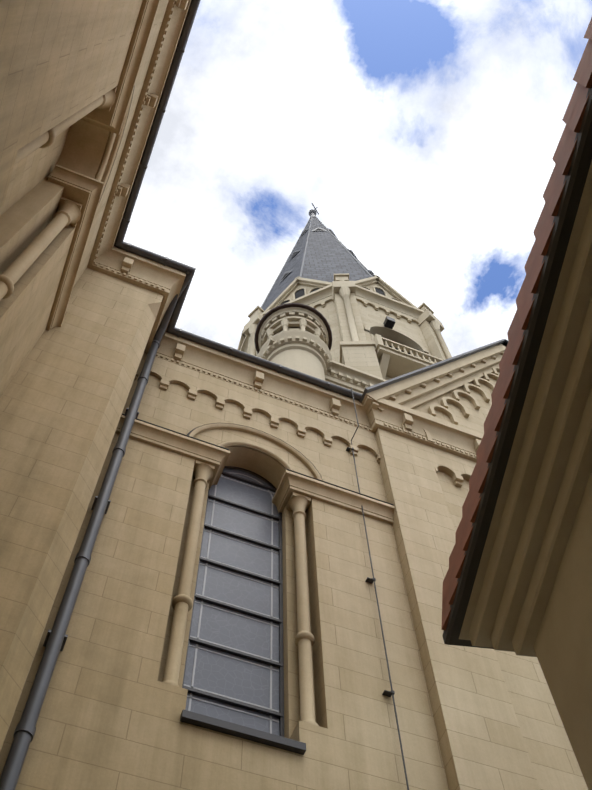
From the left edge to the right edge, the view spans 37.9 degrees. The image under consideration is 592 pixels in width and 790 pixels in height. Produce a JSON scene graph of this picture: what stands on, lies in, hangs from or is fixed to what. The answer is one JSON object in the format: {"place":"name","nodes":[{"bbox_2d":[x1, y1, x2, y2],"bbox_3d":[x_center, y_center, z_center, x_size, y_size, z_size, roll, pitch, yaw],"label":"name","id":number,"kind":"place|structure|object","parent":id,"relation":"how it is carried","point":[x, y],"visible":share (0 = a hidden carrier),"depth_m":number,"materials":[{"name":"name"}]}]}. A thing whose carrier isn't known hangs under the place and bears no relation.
{"place":"outdoors","nodes":[
{"label":"outdoors","id":0,"kind":"place"},
{"bbox_2d":[123,0,591,356],"label":"sky","id":1,"kind":"structure","parent":0,"point":[425,135],"materials":[{"name":"white"}]},
{"bbox_2d":[441,17,591,789],"bbox_3d":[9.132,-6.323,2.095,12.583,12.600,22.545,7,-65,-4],"label":"building","id":2,"kind":"structure","parent":0,"point":[517,580],"depth_m":6.76,"materials":[{"name":"stone"}]},
{"label":"ground","id":3,"kind":"structure","parent":0,"visible":0},
{"bbox_2d":[0,0,587,789],"bbox_3d":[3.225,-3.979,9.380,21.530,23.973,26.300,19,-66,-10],"label":"church","id":4,"kind":"structure","parent":3,"relation":"on","point":[224,630],"depth_m":10.65,"materials":[{"name":"stone"}]},
{"bbox_2d":[0,270,193,789],"bbox_3d":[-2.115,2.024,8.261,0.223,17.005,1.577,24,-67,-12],"label":"downpipe","id":5,"kind":"object","parent":4,"relation":"attached to","point":[53,645],"visible":0.92,"depth_m":9.20,"materials":[{"name":"metal"}]},
{"bbox_2d":[346,388,408,789],"bbox_3d":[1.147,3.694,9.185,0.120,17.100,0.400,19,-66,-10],"label":"lightning conductor","id":6,"kind":"object","parent":4,"relation":"attached to","point":[385,692],"visible":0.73,"depth_m":11.03,"materials":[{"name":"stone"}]},
{"bbox_2d":[237,203,451,393],"bbox_3d":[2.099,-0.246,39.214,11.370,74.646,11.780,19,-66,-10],"label":"tower","id":7,"kind":"structure","parent":3,"relation":"on","point":[332,309],"depth_m":34.39,"materials":[{"name":"stone"}]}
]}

